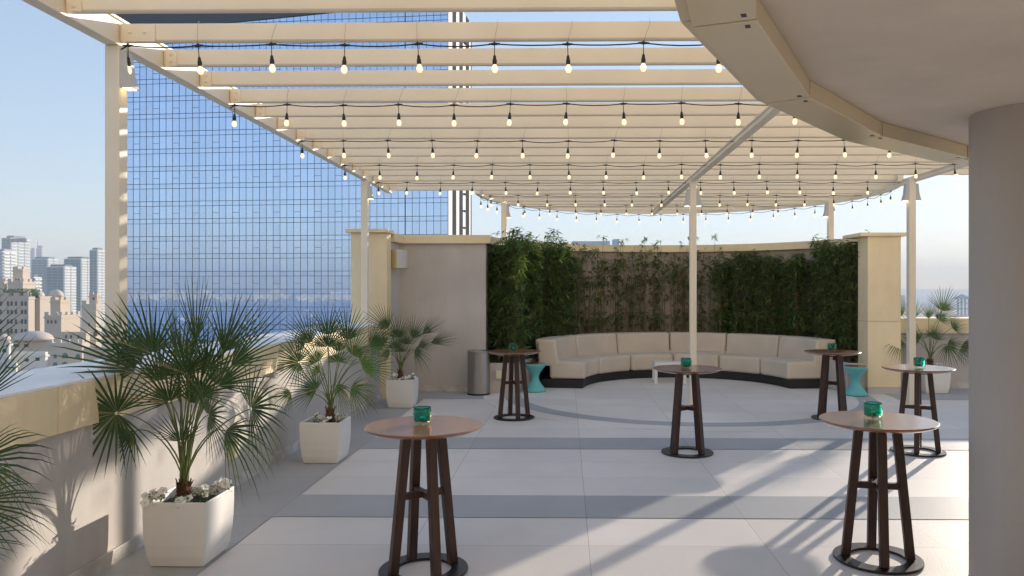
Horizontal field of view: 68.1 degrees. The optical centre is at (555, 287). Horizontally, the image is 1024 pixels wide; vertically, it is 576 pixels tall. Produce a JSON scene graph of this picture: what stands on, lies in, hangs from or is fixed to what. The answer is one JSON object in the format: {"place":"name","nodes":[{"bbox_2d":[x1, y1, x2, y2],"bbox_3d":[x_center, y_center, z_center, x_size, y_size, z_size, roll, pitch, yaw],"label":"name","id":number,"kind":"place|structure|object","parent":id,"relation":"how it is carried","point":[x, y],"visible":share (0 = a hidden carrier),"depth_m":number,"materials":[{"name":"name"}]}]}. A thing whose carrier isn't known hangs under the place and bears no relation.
{"place":"outdoors","nodes":[
{"label":"outdoors","id":0,"kind":"place"},
{"bbox_2d":[2,236,29,268],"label":"residential tower","id":1,"kind":"structure","parent":0,"point":[20,245],"depth_m":1025.08,"materials":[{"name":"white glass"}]},
{"bbox_2d":[0,293,35,359],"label":"hotel","id":2,"kind":"structure","parent":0,"point":[25,302],"depth_m":333.36,"materials":[{"name":"grey"}]},
{"bbox_2d":[7,278,35,295],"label":"tower house","id":3,"kind":"structure","parent":0,"point":[23,284],"depth_m":375.83,"materials":[{"name":"grey concrete"}]},
{"bbox_2d":[11,331,53,360],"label":"domed hall","id":4,"kind":"structure","parent":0,"point":[39,339],"depth_m":227.16,"materials":[{"name":"grey"}]},
{"bbox_2d":[32,289,51,331],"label":"hotel","id":5,"kind":"structure","parent":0,"point":[42,303],"depth_m":340.23,"materials":[{"name":"grey"}]},
{"bbox_2d":[32,257,57,295],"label":"residential tower","id":6,"kind":"structure","parent":0,"point":[39,264],"depth_m":1161.16,"materials":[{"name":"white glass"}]},
{"bbox_2d":[49,297,70,314],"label":"tower house","id":7,"kind":"structure","parent":0,"point":[60,305],"depth_m":321.03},
{"bbox_2d":[43,311,80,341],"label":"hotel","id":8,"kind":"structure","parent":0,"point":[55,324],"depth_m":302.98,"materials":[{"name":"grey"}]},
{"bbox_2d":[64,257,89,325],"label":"residential tower","id":9,"kind":"structure","parent":0,"point":[81,265],"depth_m":1011.09,"materials":[{"name":"white glass"}]},
{"bbox_2d":[80,300,102,346],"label":"hotel","id":10,"kind":"structure","parent":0,"point":[94,307],"depth_m":302.65,"materials":[{"name":"grey"}]},
{"bbox_2d":[115,12,471,350],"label":"glass tower","id":11,"kind":"structure","parent":0,"point":[248,208],"depth_m":156.23,"materials":[{"name":"blue glass"}]},
{"bbox_2d":[0,0,968,288],"label":"sky","id":12,"kind":"structure","parent":0,"point":[52,73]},
{"bbox_2d":[80,307,968,346],"bbox_3d":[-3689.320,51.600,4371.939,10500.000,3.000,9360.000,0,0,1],"label":"ground","id":13,"kind":"structure","parent":0,"point":[952,314],"depth_m":1485.35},
{"bbox_2d":[0,249,16,289],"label":"residential tower","id":14,"kind":"structure","parent":13,"relation":"on","point":[8,257],"depth_m":773.52,"materials":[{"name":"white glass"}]},
{"bbox_2d":[12,352,49,369],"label":"villa","id":15,"kind":"object","parent":13,"relation":"on","point":[41,362],"visible":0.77,"depth_m":191.87,"materials":[{"name":"grey"}]},
{"bbox_2d":[46,264,76,313],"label":"residential tower","id":16,"kind":"structure","parent":13,"relation":"on","point":[62,277],"depth_m":870.08,"materials":[{"name":"white glass"}]},
{"bbox_2d":[46,339,87,366],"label":"villa","id":17,"kind":"object","parent":13,"relation":"on","point":[55,360],"visible":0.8,"depth_m":213.97,"materials":[{"name":"beige"}]},
{"bbox_2d":[90,248,104,326],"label":"residential tower","id":18,"kind":"structure","parent":13,"relation":"on","point":[97,269],"depth_m":961.52,"materials":[{"name":"white glass"}]},
{"bbox_2d":[196,399,968,575],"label":"terrace floor","id":19,"kind":"structure","parent":0,"point":[360,546],"depth_m":6.80,"materials":[{"name":"grey tile"}]},
{"bbox_2d":[95,399,422,575],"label":"side paving band","id":20,"kind":"object","parent":19,"relation":"on","point":[293,476],"visible":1,"depth_m":7.79,"materials":[{"name":"grey tile"}]},
{"bbox_2d":[142,486,233,566],"bbox_3d":[-2.838,1.846,5.870,0.480,0.490,0.480,0,0,1],"label":"planter","id":21,"kind":"object","parent":20,"relation":"on","point":[197,533],"visible":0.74,"depth_m":5.64,"materials":[{"name":"ceramic"}]},
{"bbox_2d":[140,487,171,506],"bbox_3d":[-3.012,1.568,5.702,0.221,0.131,0.179,0,0,-29],"label":"petunia","id":22,"kind":"object","parent":21,"relation":"in","point":[153,494],"visible":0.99,"depth_m":5.68,"materials":[{"name":"white plant"}]},
{"bbox_2d":[48,273,291,502],"bbox_3d":[-2.868,0.785,5.787,2.000,1.835,1.090,0,0,1],"label":"fan palm","id":23,"kind":"object","parent":21,"relation":"in","point":[129,354],"visible":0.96,"depth_m":5.70,"materials":[{"name":"green plant"}]},
{"bbox_2d":[300,416,350,462],"bbox_3d":[-2.801,1.846,9.220,0.480,0.490,0.480,0,0,1],"label":"planter","id":24,"kind":"object","parent":20,"relation":"on","point":[324,442],"visible":0.93,"depth_m":8.99,"materials":[{"name":"ceramic"}]},
{"bbox_2d":[269,302,396,422],"bbox_3d":[-2.667,0.930,9.159,1.667,1.545,0.992,0,0,1],"label":"fan palm","id":25,"kind":"object","parent":24,"relation":"in","point":[328,341],"visible":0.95,"depth_m":9.11,"materials":[{"name":"green plant"}]},
{"bbox_2d":[386,377,418,407],"bbox_3d":[-2.713,1.846,13.389,0.480,0.490,0.480,0,0,1],"label":"planter","id":26,"kind":"object","parent":20,"relation":"on","point":[401,393],"visible":0.98,"depth_m":13.16,"materials":[{"name":"ceramic"}]},
{"bbox_2d":[363,302,457,379],"bbox_3d":[-2.599,0.971,13.339,1.939,1.462,0.964,0,0,1],"label":"fan palm","id":27,"kind":"object","parent":26,"relation":"in","point":[397,343],"visible":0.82,"depth_m":13.35,"materials":[{"name":"green plant"}]},
{"bbox_2d":[345,229,393,398],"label":"cream pillar","id":28,"kind":"structure","parent":19,"relation":"on","point":[379,265],"depth_m":14.25,"materials":[{"name":"beige paint"}]},
{"bbox_2d":[364,415,481,575],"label":"bar table","id":29,"kind":"object","parent":19,"relation":"on","point":[437,432],"visible":0.99,"depth_m":5.52,"materials":[{"name":"brown wood"}]},
{"bbox_2d":[413,406,430,424],"bbox_3d":[-0.991,0.954,5.656,0.145,0.124,0.142,0,0,14],"label":"candle holder","id":30,"kind":"object","parent":29,"relation":"on","point":[421,414],"visible":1,"depth_m":5.60,"materials":[{"name":"teal glass"}]},
{"bbox_2d":[417,391,483,398],"bbox_3d":[-2.106,2.096,15.156,2.326,0.001,1.710,0,0,1],"label":"back paving band","id":31,"kind":"object","parent":19,"relation":"on","point":[442,395],"visible":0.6,"depth_m":14.74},
{"bbox_2d":[391,233,492,391],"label":"tall wall","id":32,"kind":"structure","parent":31,"relation":"on","point":[442,278],"depth_m":15.33,"materials":[{"name":"grey paint"}]},
{"bbox_2d":[391,249,407,268],"bbox_3d":[-3.112,-0.560,14.806,0.392,0.380,0.307,0,0,33],"label":"loudspeaker","id":33,"kind":"object","parent":32,"relation":"attached to","point":[399,258],"visible":0.94,"depth_m":14.66,"materials":[{"name":"grey plastic"}]},
{"bbox_2d":[467,349,489,395],"bbox_3d":[-1.516,1.658,14.923,0.456,0.872,0.456,0,0,1],"label":"waste bin","id":34,"kind":"object","parent":31,"relation":"on","point":[478,372],"visible":0.94,"depth_m":14.73,"materials":[{"name":"metal"}]},
{"bbox_2d":[22,0,968,404],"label":"pergola","id":35,"kind":"object","parent":19,"relation":"on","point":[366,132],"visible":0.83,"depth_m":8.74,"materials":[{"name":"beige paint"}]},
{"bbox_2d":[120,50,138,90],"bbox_3d":[-3.465,-1.768,6.149,0.099,0.305,0.110,0,0,1],"label":"wall lamp","id":36,"kind":"object","parent":35,"relation":"attached to","point":[128,81],"visible":1,"depth_m":6.09,"materials":[{"name":"grey"}]},
{"bbox_2d":[121,19,721,74],"bbox_3d":[-0.806,-1.947,6.079,5.411,0.446,0.073,0,0,1],"label":"string light","id":37,"kind":"object","parent":35,"relation":"hanging from","point":[419,69],"visible":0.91,"depth_m":6.07,"materials":[{"name":"black rubber"}]},
{"bbox_2d":[230,85,796,126],"bbox_3d":[-0.175,-1.949,8.073,6.645,0.450,0.073,0,0,1],"label":"string light","id":38,"kind":"object","parent":35,"relation":"hanging from","point":[509,122],"visible":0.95,"depth_m":8.07,"materials":[{"name":"black rubber"}]},
{"bbox_2d":[298,128,890,158],"bbox_3d":[0.793,-1.949,10.063,8.483,0.449,0.073,0,0,1],"label":"string light","id":39,"kind":"object","parent":35,"relation":"hanging from","point":[612,154],"visible":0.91,"depth_m":10.06,"materials":[{"name":"black rubber"}]},
{"bbox_2d":[375,175,895,194],"bbox_3d":[1.503,-1.950,14.061,9.752,0.450,0.072,0,0,1],"label":"string light","id":40,"kind":"object","parent":35,"relation":"hanging from","point":[700,182],"visible":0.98,"depth_m":14.05,"materials":[{"name":"black rubber"}]},
{"bbox_2d":[341,156,956,179],"bbox_3d":[1.746,-1.950,12.054,10.360,0.451,0.073,0,0,1],"label":"string light","id":41,"kind":"object","parent":35,"relation":"hanging from","point":[681,175],"visible":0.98,"depth_m":12.05,"materials":[{"name":"black rubber"}]},
{"bbox_2d":[488,190,861,206],"bbox_3d":[2.522,-1.948,16.051,7.911,0.449,0.076,0,0,1],"label":"string light","id":42,"kind":"object","parent":35,"relation":"hanging from","point":[719,205],"visible":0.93,"depth_m":16.05,"materials":[{"name":"black rubber"}]},
{"bbox_2d":[480,191,891,222],"bbox_3d":[2.806,-1.825,17.736,8.388,0.251,4.390,0,0,7],"label":"string light","id":43,"kind":"object","parent":35,"relation":"hanging from","point":[867,207],"visible":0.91,"depth_m":18.45,"materials":[{"name":"black rubber"}]},
{"bbox_2d":[487,349,540,420],"bbox_3d":[-0.672,1.556,12.211,0.864,1.078,0.864,0,0,-19],"label":"bar table","id":44,"kind":"object","parent":19,"relation":"on","point":[513,355],"visible":1,"depth_m":12.13,"materials":[{"name":"brown wood"}]},
{"bbox_2d":[273,494,968,518],"bbox_3d":[5.751,2.096,7.189,16.700,0.001,0.738,0,0,1],"label":"paving band","id":45,"kind":"object","parent":19,"relation":"on","point":[761,507],"visible":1,"depth_m":7.25,"materials":[{"name":"grey tile"}]},
{"bbox_2d":[361,437,968,449],"bbox_3d":[5.792,2.096,10.139,16.700,0.001,0.738,0,0,1],"label":"paving band","id":46,"kind":"object","parent":19,"relation":"on","point":[660,443],"visible":0.67,"depth_m":10.19,"materials":[{"name":"grey tile"}]},
{"bbox_2d":[653,365,721,457],"bbox_3d":[1.676,1.556,9.627,0.864,1.078,0.864,0,0,-39],"label":"bar table","id":47,"kind":"object","parent":19,"relation":"on","point":[680,371],"visible":0.97,"depth_m":9.48,"materials":[{"name":"brown wood"}]},
{"bbox_2d":[819,411,939,574],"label":"bar table","id":48,"kind":"object","parent":19,"relation":"on","point":[877,483],"visible":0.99,"depth_m":5.78,"materials":[{"name":"brown wood"}]},
{"bbox_2d":[864,401,882,418],"bbox_3d":[2.474,0.954,5.890,0.145,0.124,0.142,0,0,-12],"label":"candle holder","id":49,"kind":"object","parent":48,"relation":"on","point":[872,409],"visible":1,"depth_m":5.84,"materials":[{"name":"teal glass"}]},
{"bbox_2d":[881,364,955,456],"bbox_3d":[4.643,1.556,9.686,0.864,1.078,0.864,0,0,29],"label":"bar table","id":50,"kind":"object","parent":19,"relation":"on","point":[906,370],"visible":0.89,"depth_m":9.56,"materials":[{"name":"brown wood"}]},
{"bbox_2d":[886,388,968,399],"bbox_3d":[10.117,2.096,14.985,8.186,0.001,1.710,0,0,1],"label":"back paving band","id":51,"kind":"object","parent":19,"relation":"on","point":[957,394],"visible":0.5,"depth_m":14.74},
{"bbox_2d":[843,232,905,393],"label":"cream pillar","id":52,"kind":"structure","parent":51,"relation":"on","point":[879,294],"depth_m":14.91,"materials":[{"name":"beige paint"}]},
{"bbox_2d":[900,317,968,387],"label":"parapet wall","id":53,"kind":"structure","parent":51,"relation":"on","point":[959,377],"depth_m":15.83,"materials":[{"name":"grey paint"}]},
{"bbox_2d":[922,365,950,392],"bbox_3d":[7.566,1.834,15.196,0.504,0.514,0.504,0,0,1],"label":"planter","id":54,"kind":"object","parent":51,"relation":"on","point":[942,382],"visible":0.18,"depth_m":14.95,"materials":[{"name":"ceramic"}]},
{"bbox_2d":[883,285,968,367],"bbox_3d":[7.492,0.803,15.153,2.082,1.759,0.999,0,0,1],"label":"fan palm","id":55,"kind":"object","parent":54,"relation":"in","point":[935,333],"visible":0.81,"depth_m":15.06,"materials":[{"name":"green plant"}]},
{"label":"roof edge","id":56,"kind":"structure","parent":19,"relation":"attached to","visible":0},
{"bbox_2d":[0,323,383,575],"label":"parapet wall","id":57,"kind":"structure","parent":56,"relation":"on","point":[97,527],"depth_m":5.70,"materials":[{"name":"grey paint"}]},
{"bbox_2d":[484,378,899,431],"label":"lounge floor slab","id":58,"kind":"structure","parent":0,"point":[722,400],"depth_m":13.71,"materials":[{"name":"grey tile"}]},
{"bbox_2d":[526,362,545,392],"bbox_3d":[-0.413,1.802,15.307,0.444,0.572,0.444,0,0,1],"label":"stool","id":59,"kind":"object","parent":58,"relation":"on","point":[535,369],"visible":0.92,"depth_m":15.18,"materials":[{"name":"teal plastic"}]},
{"bbox_2d":[488,237,857,362],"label":"curved wall","id":60,"kind":"structure","parent":58,"relation":"on","point":[784,249],"depth_m":18.78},
{"bbox_2d":[490,350,865,392],"bbox_3d":[2.568,1.800,17.001,8.020,0.600,3.970,0,0,1],"label":"planting bed","id":61,"kind":"object","parent":58,"relation":"on","point":[495,384],"visible":0.16,"depth_m":15.07,"materials":[{"name":"paint"}]},
{"bbox_2d":[487,241,510,362],"bbox_3d":[-1.204,0.342,15.663,0.756,2.617,0.706,0,0,35],"label":"bamboo","id":62,"kind":"object","parent":61,"relation":"in","point":[491,290],"visible":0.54,"depth_m":15.58,"materials":[{"name":"plant"}]},
{"bbox_2d":[490,231,523,361],"bbox_3d":[-0.965,0.240,15.424,0.756,2.822,0.706,0,0,-17],"label":"bamboo","id":63,"kind":"object","parent":61,"relation":"in","point":[499,277],"visible":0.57,"depth_m":15.36,"materials":[{"name":"plant"}]},
{"bbox_2d":[500,226,534,364],"bbox_3d":[-0.782,0.197,15.246,0.793,2.908,0.720,0,0,33],"label":"bamboo","id":64,"kind":"object","parent":61,"relation":"in","point":[515,281],"visible":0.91,"depth_m":15.18,"materials":[{"name":"plant"}]},
{"bbox_2d":[502,234,536,360],"bbox_3d":[-0.790,0.256,16.130,0.793,2.789,0.720,0,0,-32],"label":"bamboo","id":65,"kind":"object","parent":61,"relation":"in","point":[529,285],"visible":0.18,"depth_m":16.10,"materials":[{"name":"plant"}]},
{"bbox_2d":[522,233,545,358],"bbox_3d":[-0.485,0.234,16.403,0.706,2.834,0.756,0,0,-9],"label":"bamboo","id":66,"kind":"object","parent":61,"relation":"in","point":[535,284],"visible":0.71,"depth_m":16.31,"materials":[{"name":"plant"}]},
{"bbox_2d":[536,241,564,336],"bbox_3d":[-0.160,0.288,16.989,0.806,2.724,0.697,0,0,-7],"label":"bamboo","id":67,"kind":"object","parent":61,"relation":"in","point":[552,284],"visible":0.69,"depth_m":16.93,"materials":[{"name":"plant"}]},
{"bbox_2d":[544,228,572,335],"bbox_3d":[0.045,0.141,17.246,0.720,3.018,0.793,0,0,14],"label":"bamboo","id":68,"kind":"object","parent":61,"relation":"in","point":[561,251],"visible":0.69,"depth_m":17.17,"materials":[{"name":"plant"}]},
{"bbox_2d":[554,239,575,334],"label":"bamboo","id":69,"kind":"object","parent":61,"relation":"in","point":[566,286],"visible":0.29,"depth_m":17.45,"materials":[{"name":"plant"}]},
{"bbox_2d":[557,239,580,334],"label":"bamboo","id":70,"kind":"object","parent":61,"relation":"in","point":[573,285],"visible":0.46,"depth_m":17.60,"materials":[{"name":"plant"}]},
{"bbox_2d":[581,248,597,332],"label":"bamboo","id":71,"kind":"object","parent":61,"relation":"in","point":[590,287],"visible":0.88,"depth_m":18.26,"materials":[{"name":"plant"}]},
{"bbox_2d":[592,235,609,332],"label":"bamboo","id":72,"kind":"object","parent":61,"relation":"in","point":[600,276],"visible":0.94,"depth_m":18.34,"materials":[{"name":"plant"}]},
{"bbox_2d":[602,259,620,332],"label":"bamboo","id":73,"kind":"object","parent":61,"relation":"in","point":[610,292],"visible":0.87,"depth_m":18.48,"materials":[{"name":"plant"}]},
{"bbox_2d":[608,240,626,331],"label":"bamboo","id":74,"kind":"object","parent":61,"relation":"in","point":[619,298],"visible":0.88,"depth_m":18.53,"materials":[{"name":"plant"}]},
{"bbox_2d":[617,238,634,331],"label":"bamboo","id":75,"kind":"object","parent":61,"relation":"in","point":[626,287],"visible":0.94,"depth_m":18.56,"materials":[{"name":"plant"}]},
{"bbox_2d":[627,240,648,331],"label":"bamboo","id":76,"kind":"object","parent":61,"relation":"in","point":[635,286],"visible":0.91,"depth_m":18.66,"materials":[{"name":"plant"}]},
{"bbox_2d":[632,236,652,331],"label":"bamboo","id":77,"kind":"object","parent":61,"relation":"in","point":[642,285],"visible":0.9,"depth_m":18.63,"materials":[{"name":"plant"}]},
{"bbox_2d":[643,243,660,331],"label":"bamboo","id":78,"kind":"object","parent":61,"relation":"in","point":[654,295],"visible":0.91,"depth_m":18.81,"materials":[{"name":"plant"}]},
{"bbox_2d":[655,250,675,332],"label":"bamboo","id":79,"kind":"object","parent":61,"relation":"in","point":[662,280],"visible":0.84,"depth_m":18.78,"materials":[{"name":"plant"}]},
{"bbox_2d":[661,254,682,331],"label":"bamboo","id":80,"kind":"object","parent":61,"relation":"in","point":[670,292],"visible":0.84,"depth_m":18.65,"materials":[{"name":"plant"}]},
{"bbox_2d":[673,241,688,331],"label":"bamboo","id":81,"kind":"object","parent":61,"relation":"in","point":[684,302],"visible":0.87,"depth_m":18.72,"materials":[{"name":"plant"}]},
{"bbox_2d":[708,257,731,332],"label":"bamboo","id":82,"kind":"object","parent":61,"relation":"in","point":[719,269],"visible":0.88,"depth_m":18.24,"materials":[{"name":"plant"}]},
{"bbox_2d":[715,258,736,332],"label":"bamboo","id":83,"kind":"object","parent":61,"relation":"in","point":[725,313],"visible":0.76,"depth_m":18.28,"materials":[{"name":"plant"}]},
{"bbox_2d":[724,250,744,332],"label":"bamboo","id":84,"kind":"object","parent":61,"relation":"in","point":[733,271],"visible":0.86,"depth_m":18.11,"materials":[{"name":"plant"}]},
{"bbox_2d":[733,251,758,333],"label":"bamboo","id":85,"kind":"object","parent":61,"relation":"in","point":[746,297],"visible":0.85,"depth_m":17.98,"materials":[{"name":"plant"}]},
{"bbox_2d":[741,251,763,333],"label":"bamboo","id":86,"kind":"object","parent":61,"relation":"in","point":[752,308],"visible":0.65,"depth_m":17.99,"materials":[{"name":"plant"}]},
{"bbox_2d":[743,249,767,333],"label":"bamboo","id":87,"kind":"object","parent":61,"relation":"in","point":[756,276],"visible":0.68,"depth_m":17.88,"materials":[{"name":"plant"}]},
{"bbox_2d":[749,257,776,333],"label":"bamboo","id":88,"kind":"object","parent":61,"relation":"in","point":[759,315],"visible":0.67,"depth_m":17.73,"materials":[{"name":"plant"}]},
{"bbox_2d":[758,250,779,334],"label":"bamboo","id":89,"kind":"object","parent":61,"relation":"in","point":[769,311],"visible":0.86,"depth_m":17.57,"materials":[{"name":"plant"}]},
{"bbox_2d":[757,254,784,334],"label":"bamboo","id":90,"kind":"object","parent":61,"relation":"in","point":[776,293],"visible":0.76,"depth_m":17.60,"materials":[{"name":"plant"}]},
{"bbox_2d":[771,259,795,334],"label":"bamboo","id":91,"kind":"object","parent":61,"relation":"in","point":[782,283],"visible":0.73,"depth_m":17.42,"materials":[{"name":"plant"}]},
{"bbox_2d":[779,251,809,335],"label":"bamboo","id":92,"kind":"object","parent":61,"relation":"in","point":[792,307],"visible":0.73,"depth_m":17.18,"materials":[{"name":"plant"}]},
{"bbox_2d":[782,255,809,336],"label":"bamboo","id":93,"kind":"object","parent":61,"relation":"in","point":[791,281],"visible":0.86,"depth_m":17.06,"materials":[{"name":"plant"}]},
{"bbox_2d":[792,253,816,336],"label":"bamboo","id":94,"kind":"object","parent":61,"relation":"in","point":[803,327],"visible":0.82,"depth_m":17.05,"materials":[{"name":"plant"}]},
{"bbox_2d":[807,234,826,337],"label":"bamboo","id":95,"kind":"object","parent":61,"relation":"in","point":[813,264],"visible":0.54,"depth_m":16.86,"materials":[{"name":"plant"}]},
{"bbox_2d":[810,249,840,338],"bbox_3d":[5.888,0.396,16.392,0.694,2.509,0.602,0,0,18],"label":"bamboo","id":96,"kind":"object","parent":61,"relation":"in","point":[823,274],"visible":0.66,"depth_m":16.41,"materials":[{"name":"plant"}]},
{"bbox_2d":[821,258,843,359],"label":"bamboo","id":97,"kind":"object","parent":61,"relation":"in","point":[831,330],"visible":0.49,"depth_m":16.17,"materials":[{"name":"plant"}]},
{"bbox_2d":[823,240,842,349],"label":"bamboo","id":98,"kind":"object","parent":61,"relation":"in","point":[834,248],"visible":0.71,"depth_m":16.09,"materials":[{"name":"plant"}]},
{"bbox_2d":[829,243,856,362],"bbox_3d":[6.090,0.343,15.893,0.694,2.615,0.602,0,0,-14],"label":"bamboo","id":99,"kind":"object","parent":61,"relation":"in","point":[842,292],"visible":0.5,"depth_m":15.87,"materials":[{"name":"plant"}]},
{"bbox_2d":[835,240,856,362],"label":"bamboo","id":100,"kind":"object","parent":61,"relation":"in","point":[846,269],"visible":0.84,"depth_m":15.67,"materials":[{"name":"plant"}]},
{"bbox_2d":[842,240,857,362],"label":"bamboo","id":101,"kind":"object","parent":61,"relation":"in","point":[854,266],"visible":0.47,"depth_m":15.59,"materials":[{"name":"plant"}]},
{"bbox_2d":[535,332,835,388],"bbox_3d":[2.741,1.587,17.213,6.298,1.014,2.947,0,0,1],"label":"curved sofa","id":102,"kind":"object","parent":58,"relation":"on","point":[584,360],"visible":0.86,"depth_m":17.09,"materials":[{"name":"beige fabric"}]},
{"bbox_2d":[504,388,877,426],"bbox_3d":[2.539,2.092,14.966,7.120,0.001,7.120,0,0,1],"label":"paving ring","id":103,"kind":"object","parent":58,"relation":"on","point":[859,407],"visible":0.38,"depth_m":11.94,"materials":[{"name":"grey tile"}]},
{"bbox_2d":[844,365,867,395],"bbox_3d":[5.861,1.802,14.770,0.444,0.572,0.444,0,0,1],"label":"stool","id":104,"kind":"object","parent":103,"relation":"on","point":[855,373],"visible":0.97,"depth_m":14.65,"materials":[{"name":"teal plastic"}]},
{"bbox_2d":[804,349,860,419],"bbox_3d":[4.445,1.556,12.139,0.864,1.078,0.864,0,0,-16],"label":"bar table","id":105,"kind":"object","parent":58,"relation":"on","point":[839,382],"visible":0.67,"depth_m":12.06,"materials":[{"name":"brown wood"}]},
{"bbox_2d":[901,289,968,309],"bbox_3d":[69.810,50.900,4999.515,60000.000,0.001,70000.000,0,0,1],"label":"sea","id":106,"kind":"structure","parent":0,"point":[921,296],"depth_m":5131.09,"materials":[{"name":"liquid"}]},
{"bbox_2d":[969,103,1023,575],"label":"column","id":107,"kind":"structure","parent":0,"point":[996,341],"depth_m":5.17,"materials":[{"name":"paint"}]},
{"bbox_3d":[8.775,-6.900,-5.403,26.300,34.000,0.640,0,0,1],"label":"hotel facade","id":108,"kind":"object","parent":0,"visible":0},
{"bbox_2d":[674,0,1023,164],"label":"canopy","id":109,"kind":"object","parent":108,"relation":"attached to","point":[925,79],"visible":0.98,"depth_m":4.04,"materials":[{"name":"beige metal"}]},
{"bbox_3d":[-2.921,1.846,2.791,0.480,0.490,0.480,0,0,1],"label":"planter","id":110,"kind":"object","parent":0,"visible":0},
{"bbox_2d":[0,290,60,560],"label":"fan palm","id":111,"kind":"object","parent":110,"relation":"in","point":[3,470],"visible":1,"depth_m":2.86,"materials":[{"name":"green plant"}]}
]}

